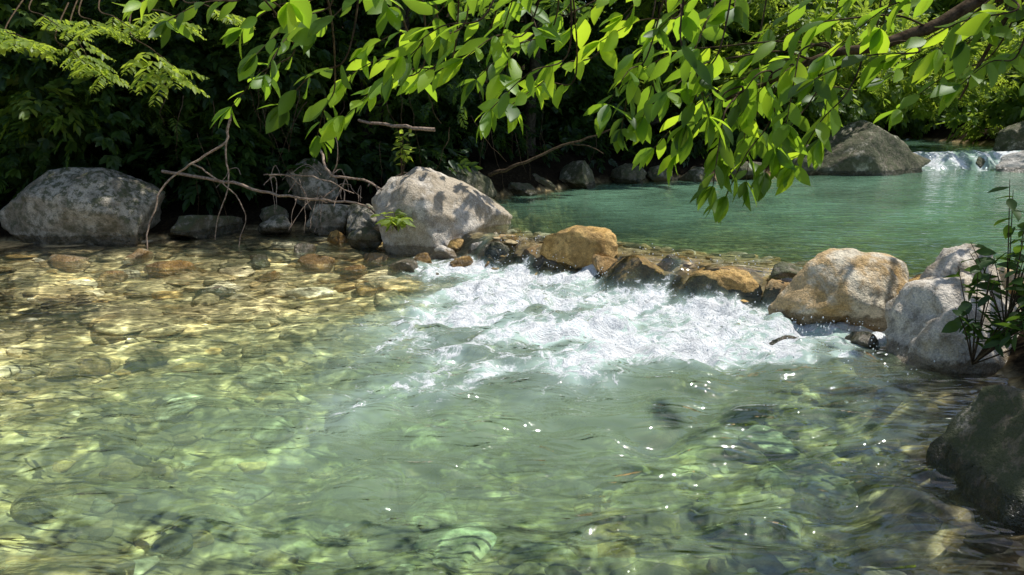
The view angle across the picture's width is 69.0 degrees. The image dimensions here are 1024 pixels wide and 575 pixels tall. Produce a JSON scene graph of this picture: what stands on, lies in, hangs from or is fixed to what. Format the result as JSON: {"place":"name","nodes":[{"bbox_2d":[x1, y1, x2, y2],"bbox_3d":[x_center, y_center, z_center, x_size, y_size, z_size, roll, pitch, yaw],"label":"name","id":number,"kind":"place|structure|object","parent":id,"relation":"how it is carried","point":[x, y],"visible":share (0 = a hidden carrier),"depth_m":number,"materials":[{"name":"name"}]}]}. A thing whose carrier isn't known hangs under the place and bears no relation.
{"place":"outdoors","nodes":[
{"label":"outdoors","id":0,"kind":"place"},
{"bbox_2d":[0,12,1023,574],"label":"ground","id":1,"kind":"structure","parent":0,"point":[886,506],"depth_m":5.65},
{"bbox_2d":[0,266,16,273],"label":"river rock","id":2,"kind":"object","parent":1,"relation":"on","point":[13,269],"visible":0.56,"depth_m":9.45,"materials":[{"name":"brown stone"}]},
{"bbox_2d":[48,254,93,272],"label":"river rock","id":3,"kind":"object","parent":1,"relation":"on","point":[78,267],"visible":0.85,"depth_m":9.78,"materials":[{"name":"stone"}]},
{"bbox_2d":[0,167,165,246],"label":"boulder","id":4,"kind":"object","parent":1,"relation":"on","point":[92,206],"visible":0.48,"depth_m":10.88,"materials":[{"name":"grey stone"}]},
{"bbox_2d":[96,270,127,287],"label":"river rock","id":5,"kind":"object","parent":1,"relation":"on","point":[117,274],"visible":0.77,"depth_m":9.05,"materials":[{"name":"stone"}]},
{"bbox_2d":[0,0,255,107],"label":"feathery leaf branch","id":6,"kind":"object","parent":1,"relation":"on","point":[34,48],"visible":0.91,"depth_m":7.68,"materials":[{"name":"green plant"}]},
{"bbox_2d":[121,248,153,264],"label":"river rock","id":7,"kind":"object","parent":1,"relation":"on","point":[138,253],"visible":0.81,"depth_m":10.07,"materials":[{"name":"stone"}]},
{"bbox_2d":[143,260,206,278],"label":"river rock","id":8,"kind":"object","parent":1,"relation":"on","point":[173,266],"visible":0.66,"depth_m":9.42,"materials":[{"name":"brown stone"}]},
{"bbox_2d":[146,113,245,249],"bbox_3d":[-4.580,-1.498,10.723,1.403,2.034,0.379,-2,14,-10],"label":"dead branch","id":9,"kind":"object","parent":1,"relation":"on","point":[203,156],"visible":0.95,"depth_m":10.78,"materials":[{"name":"brown wood"}]},
{"bbox_2d":[167,3,224,160],"bbox_3d":[-5.890,-5.512,13.125,7.382,8.075,6.011,0,14,0],"label":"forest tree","id":10,"kind":"object","parent":1,"relation":"on","point":[222,4],"visible":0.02,"depth_m":13.81,"materials":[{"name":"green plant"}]},
{"bbox_2d":[168,215,245,239],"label":"river rock","id":11,"kind":"object","parent":1,"relation":"on","point":[202,227],"visible":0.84,"depth_m":11.52,"materials":[{"name":"grey stone"}]},
{"bbox_2d":[193,286,236,298],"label":"river rock","id":12,"kind":"object","parent":1,"relation":"on","point":[226,290],"visible":0.57,"depth_m":8.36,"materials":[{"name":"grey stone"}]},
{"bbox_2d":[255,270,279,280],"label":"river rock","id":13,"kind":"object","parent":1,"relation":"on","point":[274,273],"visible":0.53,"depth_m":9.08,"materials":[{"name":"brown stone"}]},
{"bbox_2d":[259,204,288,221],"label":"river rock","id":14,"kind":"object","parent":1,"relation":"on","point":[267,213],"visible":0.65,"depth_m":12.01,"materials":[{"name":"grey stone"}]},
{"bbox_2d":[257,215,291,234],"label":"river rock","id":15,"kind":"object","parent":1,"relation":"on","point":[277,224],"visible":0.9,"depth_m":11.74,"materials":[{"name":"grey stone"}]},
{"bbox_2d":[293,243,316,257],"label":"river rock","id":16,"kind":"object","parent":1,"relation":"on","point":[300,248],"visible":0.75,"depth_m":10.41,"materials":[{"name":"grey stone"}]},
{"bbox_2d":[285,158,339,209],"bbox_3d":[-3.382,-1.734,12.568,0.904,0.886,0.646,0,14,0],"label":"river rock","id":17,"kind":"object","parent":1,"relation":"on","point":[310,185],"visible":0.71,"depth_m":12.37,"materials":[{"name":"grey stone"}]},
{"bbox_2d":[298,254,334,272],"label":"river rock","id":18,"kind":"object","parent":1,"relation":"on","point":[309,259],"visible":0.82,"depth_m":9.67,"materials":[{"name":"brown stone"}]},
{"bbox_2d":[306,204,347,236],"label":"river rock","id":19,"kind":"object","parent":1,"relation":"on","point":[334,217],"visible":0.7,"depth_m":11.73,"materials":[{"name":"grey stone"}]},
{"bbox_2d":[340,265,366,279],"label":"river rock","id":20,"kind":"object","parent":1,"relation":"on","point":[349,269],"visible":0.69,"depth_m":9.26,"materials":[{"name":"brown stone"}]},
{"bbox_2d":[346,204,379,234],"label":"river rock","id":21,"kind":"object","parent":1,"relation":"on","point":[358,216],"visible":0.43,"depth_m":11.38,"materials":[{"name":"grey stone"}]},
{"bbox_2d":[347,227,381,252],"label":"river rock","id":22,"kind":"object","parent":1,"relation":"on","point":[367,238],"visible":0.86,"depth_m":10.61,"materials":[{"name":"grey stone"}]},
{"bbox_2d":[355,281,378,296],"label":"river rock","id":23,"kind":"object","parent":1,"relation":"on","point":[371,288],"visible":0.62,"depth_m":8.57,"materials":[{"name":"brown stone"}]},
{"bbox_2d":[363,252,387,266],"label":"river rock","id":24,"kind":"object","parent":1,"relation":"on","point":[373,257],"visible":0.99,"depth_m":9.83,"materials":[{"name":"stone"}]},
{"bbox_2d":[347,4,410,156],"bbox_3d":[-1.889,-5.931,13.690,7.425,8.412,6.009,7,16,27],"label":"forest tree","id":25,"kind":"object","parent":1,"relation":"on","point":[378,96],"visible":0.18,"depth_m":14.34,"materials":[{"name":"brown plant"}]},
{"bbox_2d":[159,65,601,226],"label":"hanging vines","id":26,"kind":"object","parent":25,"relation":"hanging from","point":[325,142],"visible":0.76,"depth_m":12.04,"materials":[{"name":"green plant"}]},
{"bbox_2d":[358,119,434,131],"bbox_3d":[-1.807,-2.480,11.379,1.409,0.174,0.160,7,15,25],"label":"broken branch","id":27,"kind":"object","parent":26,"relation":"attached to","point":[402,126],"visible":0.99,"depth_m":11.26,"materials":[{"name":"brown wood"}]},
{"bbox_2d":[388,258,418,275],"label":"river rock","id":28,"kind":"object","parent":1,"relation":"on","point":[408,265],"visible":0.71,"depth_m":9.31,"materials":[{"name":"grey stone"}]},
{"bbox_2d":[413,253,431,266],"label":"river rock","id":29,"kind":"object","parent":1,"relation":"on","point":[425,258],"visible":0.71,"depth_m":9.71,"materials":[{"name":"brown stone"}]},
{"bbox_2d":[1,0,850,156],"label":"forest undergrowth","id":30,"kind":"object","parent":1,"relation":"on","point":[443,106],"visible":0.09,"depth_m":17.32,"materials":[{"name":"green plant"}]},
{"bbox_2d":[0,0,857,214],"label":"riverbank foliage","id":31,"kind":"object","parent":1,"relation":"on","point":[63,127],"visible":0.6,"depth_m":12.42,"materials":[{"name":"green plant"}]},
{"bbox_2d":[93,0,599,32],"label":"overhanging foliage","id":32,"kind":"object","parent":31,"relation":"attached to","point":[545,4],"visible":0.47,"depth_m":10.91,"materials":[{"name":"green plant"}]},
{"bbox_2d":[371,166,511,258],"bbox_3d":[-1.012,-0.742,10.804,2.037,1.990,1.455,0,14,0],"label":"boulder","id":33,"kind":"object","parent":1,"relation":"on","point":[439,208],"visible":0.58,"depth_m":10.29,"materials":[{"name":"grey stone"}]},
{"bbox_2d":[161,137,382,213],"bbox_3d":[-3.524,-1.665,11.210,3.802,1.223,0.531,3,14,13],"label":"dead branch","id":34,"kind":"object","parent":33,"relation":"on","point":[263,191],"visible":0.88,"depth_m":10.98,"materials":[{"name":"brown wood"}]},
{"bbox_2d":[216,164,406,231],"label":"exposed roots","id":35,"kind":"object","parent":34,"relation":"attached to","point":[286,175],"visible":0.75,"depth_m":11.16,"materials":[{"name":"brown wood"}]},
{"bbox_2d":[370,209,414,231],"bbox_3d":[-1.581,-0.889,10.017,0.575,0.303,0.569,0,14,0],"label":"sapling","id":36,"kind":"object","parent":33,"relation":"on","point":[398,221],"visible":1,"depth_m":9.96,"materials":[{"name":"green plant"}]},
{"bbox_2d":[392,128,414,175],"bbox_3d":[-1.610,-1.997,11.068,0.336,0.803,0.625,0,14,0],"label":"sapling","id":37,"kind":"object","parent":33,"relation":"on","point":[403,156],"visible":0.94,"depth_m":11.03,"materials":[{"name":"green plant"}]},
{"bbox_2d":[430,245,456,260],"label":"river rock","id":38,"kind":"object","parent":1,"relation":"on","point":[440,252],"visible":0.62,"depth_m":9.92,"materials":[{"name":"grey stone"}]},
{"bbox_2d":[447,238,464,252],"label":"river rock","id":39,"kind":"object","parent":1,"relation":"on","point":[456,244],"visible":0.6,"depth_m":10.07,"materials":[{"name":"brown stone"}]},
{"bbox_2d":[450,256,472,266],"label":"river rock","id":40,"kind":"object","parent":1,"relation":"on","point":[463,261],"visible":0.65,"depth_m":9.46,"materials":[{"name":"brown stone"}]},
{"bbox_2d":[441,168,496,198],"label":"river rock","id":41,"kind":"object","parent":1,"relation":"on","point":[481,182],"visible":0.26,"depth_m":12.92,"materials":[{"name":"grey stone"}]},
{"bbox_2d":[488,129,610,176],"bbox_3d":[0.668,-2.318,12.792,2.215,0.872,0.209,2,14,8],"label":"dead branch","id":42,"kind":"object","parent":41,"relation":"on","point":[492,173],"visible":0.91,"depth_m":12.81,"materials":[{"name":"brown wood"}]},
{"bbox_2d":[468,240,487,253],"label":"river rock","id":43,"kind":"object","parent":1,"relation":"on","point":[474,247],"visible":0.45,"depth_m":9.91,"materials":[{"name":"grey stone"}]},
{"bbox_2d":[480,253,493,267],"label":"river rock","id":44,"kind":"object","parent":1,"relation":"on","point":[488,260],"visible":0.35,"depth_m":9.52,"materials":[{"name":"stone"}]},
{"bbox_2d":[486,232,498,240],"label":"river rock","id":45,"kind":"object","parent":1,"relation":"on","point":[494,234],"visible":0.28,"depth_m":9.97,"materials":[{"name":"stone"}]},
{"bbox_2d":[483,242,510,259],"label":"river rock","id":46,"kind":"object","parent":1,"relation":"on","point":[493,249],"visible":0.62,"depth_m":9.54,"materials":[{"name":"grey stone"}]},
{"bbox_2d":[0,228,1012,574],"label":"riverbed cobbles","id":47,"kind":"object","parent":1,"relation":"on","point":[344,508],"visible":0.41,"depth_m":5.64,"materials":[{"name":"beige stone"}]},
{"bbox_2d":[250,254,270,267],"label":"river rock","id":48,"kind":"object","parent":47,"relation":"on","point":[254,258],"visible":0.88,"depth_m":9.90,"materials":[{"name":"grey stone"}]},
{"bbox_2d":[431,271,449,282],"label":"river rock","id":49,"kind":"object","parent":47,"relation":"on","point":[444,279],"visible":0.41,"depth_m":9.05,"materials":[{"name":"grey stone"}]},
{"bbox_2d":[844,331,884,355],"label":"river rock","id":50,"kind":"object","parent":47,"relation":"on","point":[862,338],"visible":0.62,"depth_m":6.39,"materials":[{"name":"grey stone"}]},
{"bbox_2d":[496,234,517,241],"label":"river rock","id":51,"kind":"object","parent":1,"relation":"on","point":[508,236],"visible":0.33,"depth_m":9.87,"materials":[{"name":"beige stone"}]},
{"bbox_2d":[508,182,536,203],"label":"river rock","id":52,"kind":"object","parent":1,"relation":"on","point":[527,191],"visible":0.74,"depth_m":14.38,"materials":[{"name":"grey stone"}]},
{"bbox_2d":[520,245,538,264],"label":"river rock","id":53,"kind":"object","parent":1,"relation":"on","point":[526,253],"visible":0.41,"depth_m":9.25,"materials":[{"name":"brown stone"}]},
{"bbox_2d":[522,0,545,155],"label":"forest tree","id":54,"kind":"object","parent":1,"relation":"on","point":[530,121],"visible":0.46,"depth_m":16.43,"materials":[{"name":"brown plant"}]},
{"bbox_2d":[530,235,543,241],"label":"river rock","id":55,"kind":"object","parent":1,"relation":"on","point":[540,236],"visible":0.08,"depth_m":9.84,"materials":[{"name":"beige stone"}]},
{"bbox_2d":[532,173,555,189],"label":"river rock","id":56,"kind":"object","parent":1,"relation":"on","point":[546,183],"visible":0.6,"depth_m":15.18,"materials":[{"name":"grey stone"}]},
{"bbox_2d":[112,0,1023,224],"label":"overhanging tree","id":57,"kind":"object","parent":1,"relation":"on","point":[780,146],"visible":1,"depth_m":3.04,"materials":[{"name":"green plant"}]},
{"bbox_2d":[559,160,595,189],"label":"river rock","id":58,"kind":"object","parent":1,"relation":"on","point":[577,174],"visible":0.73,"depth_m":15.62,"materials":[{"name":"grey stone"}]},
{"bbox_2d":[540,225,619,272],"bbox_3d":[0.868,-0.386,9.027,0.879,0.729,0.667,-5,15,-20],"label":"river rock","id":59,"kind":"object","parent":1,"relation":"on","point":[579,246],"visible":0.7,"depth_m":8.87,"materials":[{"name":"brown stone"}]},
{"bbox_2d":[592,254,617,279],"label":"river rock","id":60,"kind":"object","parent":1,"relation":"on","point":[599,262],"visible":0.61,"depth_m":8.70,"materials":[{"name":"brown stone"}]},
{"bbox_2d":[609,163,646,184],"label":"river rock","id":61,"kind":"object","parent":1,"relation":"on","point":[624,174],"visible":0.75,"depth_m":16.38,"materials":[{"name":"grey stone"}]},
{"bbox_2d":[604,255,667,294],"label":"river rock","id":62,"kind":"object","parent":1,"relation":"on","point":[643,270],"visible":0.67,"depth_m":8.23,"materials":[{"name":"stone"}]},
{"bbox_2d":[647,165,672,181],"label":"river rock","id":63,"kind":"object","parent":1,"relation":"on","point":[652,173],"visible":0.66,"depth_m":16.91,"materials":[{"name":"grey stone"}]},
{"bbox_2d":[649,0,687,125],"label":"forest tree","id":64,"kind":"object","parent":1,"relation":"on","point":[672,40],"visible":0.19,"depth_m":18.58,"materials":[{"name":"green plant"}]},
{"bbox_2d":[657,253,680,271],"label":"river rock","id":65,"kind":"object","parent":1,"relation":"on","point":[665,263],"visible":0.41,"depth_m":8.32,"materials":[{"name":"grey stone"}]},
{"bbox_2d":[678,167,716,182],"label":"river rock","id":66,"kind":"object","parent":1,"relation":"on","point":[694,175],"visible":0.52,"depth_m":16.96,"materials":[{"name":"grey stone"}]},
{"bbox_2d":[684,266,762,303],"bbox_3d":[2.199,-0.007,7.831,0.724,0.461,0.599,0,14,0],"label":"river rock","id":67,"kind":"object","parent":1,"relation":"on","point":[728,282],"visible":0.77,"depth_m":7.63,"materials":[{"name":"brown stone"}]},
{"bbox_2d":[729,161,764,179],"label":"river rock","id":68,"kind":"object","parent":1,"relation":"on","point":[750,174],"visible":0.21,"depth_m":17.39,"materials":[{"name":"grey stone"}]},
{"bbox_2d":[761,279,788,307],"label":"river rock","id":69,"kind":"object","parent":1,"relation":"on","point":[774,288],"visible":0.3,"depth_m":7.42,"materials":[{"name":"brown stone"}]},
{"bbox_2d":[770,261,800,282],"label":"river rock","id":70,"kind":"object","parent":1,"relation":"on","point":[782,268],"visible":0.3,"depth_m":7.67,"materials":[{"name":"grey stone"}]},
{"bbox_2d":[570,0,1023,143],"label":"bank foliage","id":71,"kind":"object","parent":1,"relation":"on","point":[983,100],"visible":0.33,"depth_m":21.02,"materials":[{"name":"green plant"}]},
{"bbox_2d":[792,145,819,177],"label":"boulder","id":72,"kind":"object","parent":1,"relation":"on","point":[810,170],"visible":0.06,"depth_m":18.34,"materials":[{"name":"grey stone"}]},
{"bbox_2d":[768,248,908,331],"bbox_3d":[3.120,0.146,7.147,1.321,1.035,0.905,0,14,0],"label":"boulder","id":73,"kind":"object","parent":1,"relation":"on","point":[850,285],"visible":0.62,"depth_m":6.85,"materials":[{"name":"stone"}]},
{"bbox_2d":[817,120,922,199],"bbox_3d":[8.911,-3.132,19.033,3.233,2.229,1.771,-6,15,-24],"label":"boulder","id":74,"kind":"object","parent":1,"relation":"on","point":[863,148],"visible":0.5,"depth_m":18.43,"materials":[{"name":"grey stone"}]},
{"bbox_2d":[909,274,920,281],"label":"river rock","id":75,"kind":"object","parent":1,"relation":"on","point":[916,277],"visible":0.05,"depth_m":7.26,"materials":[{"name":"brown stone"}]},
{"bbox_2d":[912,152,930,166],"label":"river rock","id":76,"kind":"object","parent":1,"relation":"on","point":[922,161],"visible":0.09,"depth_m":19.88,"materials":[{"name":"grey stone"}]},
{"bbox_2d":[884,272,1020,390],"bbox_3d":[3.624,0.449,6.108,1.052,1.074,1.210,5,15,21],"label":"boulder","id":77,"kind":"object","parent":1,"relation":"on","point":[919,315],"visible":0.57,"depth_m":5.84,"materials":[{"name":"grey stone"}]},
{"bbox_2d":[926,384,1023,534],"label":"boulder","id":78,"kind":"object","parent":1,"relation":"on","point":[975,453],"visible":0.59,"depth_m":3.94,"materials":[{"name":"grey stone"}]},
{"bbox_2d":[992,121,1023,150],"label":"boulder","id":79,"kind":"object","parent":1,"relation":"on","point":[1009,138],"visible":0.47,"depth_m":20.91,"materials":[{"name":"grey stone"}]},
{"bbox_2d":[995,150,1023,172],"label":"boulder","id":80,"kind":"object","parent":1,"relation":"on","point":[1012,162],"visible":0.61,"depth_m":19.40,"materials":[{"name":"stone"}]},
{"bbox_2d":[997,267,1023,294],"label":"river rock","id":81,"kind":"object","parent":1,"relation":"on","point":[1002,276],"visible":0.06,"depth_m":6.96,"materials":[{"name":"stone"}]},
{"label":"boulder","id":82,"kind":"object","parent":1,"relation":"on","visible":0},
{"bbox_2d":[941,267,1023,364],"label":"shrub","id":83,"kind":"object","parent":82,"relation":"on","point":[999,338],"visible":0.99,"depth_m":4.88,"materials":[{"name":"green plant"}]},
{"bbox_2d":[961,180,1023,327],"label":"shrub","id":84,"kind":"object","parent":82,"relation":"on","point":[985,262],"visible":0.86,"depth_m":5.00,"materials":[{"name":"green plant"}]},
{"bbox_2d":[0,138,1023,574],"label":"river water","id":85,"kind":"structure","parent":0,"point":[948,202],"depth_m":7.09,"materials":[{"name":"green liquid"}]},
{"bbox_2d":[327,230,346,246],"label":"river rock","id":86,"kind":"object","parent":85,"relation":"in","point":[337,238],"visible":0.99,"depth_m":10.97,"materials":[{"name":"brown stone"}]},
{"bbox_2d":[496,232,934,381],"bbox_3d":[1.259,-0.009,7.337,5.224,0.495,2.741,9,17,33],"label":"water spray","id":87,"kind":"object","parent":85,"relation":"on","point":[762,318],"visible":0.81,"depth_m":7.30,"materials":[{"name":"white liquid"}]},
{"bbox_2d":[769,335,815,366],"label":"river rock","id":88,"kind":"object","parent":85,"relation":"in","point":[797,364],"visible":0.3,"depth_m":6.42,"materials":[{"name":"grey stone"}]},
{"bbox_2d":[852,352,890,383],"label":"river rock","id":89,"kind":"object","parent":85,"relation":"in","point":[864,372],"visible":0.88,"depth_m":5.95,"materials":[{"name":"grey stone"}]},
{"bbox_2d":[919,243,1000,282],"bbox_3d":[3.921,0.015,6.480,0.731,0.778,0.589,-7,15,-26],"label":"boulder","id":90,"kind":"object","parent":85,"relation":"in","point":[947,262],"visible":0.25,"depth_m":6.35,"materials":[{"name":"grey stone"}]},
{"bbox_2d":[976,157,984,167],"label":"river rock","id":91,"kind":"object","parent":85,"relation":"in","point":[980,161],"visible":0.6,"depth_m":20.03,"materials":[{"name":"grey stone"}]}
]}

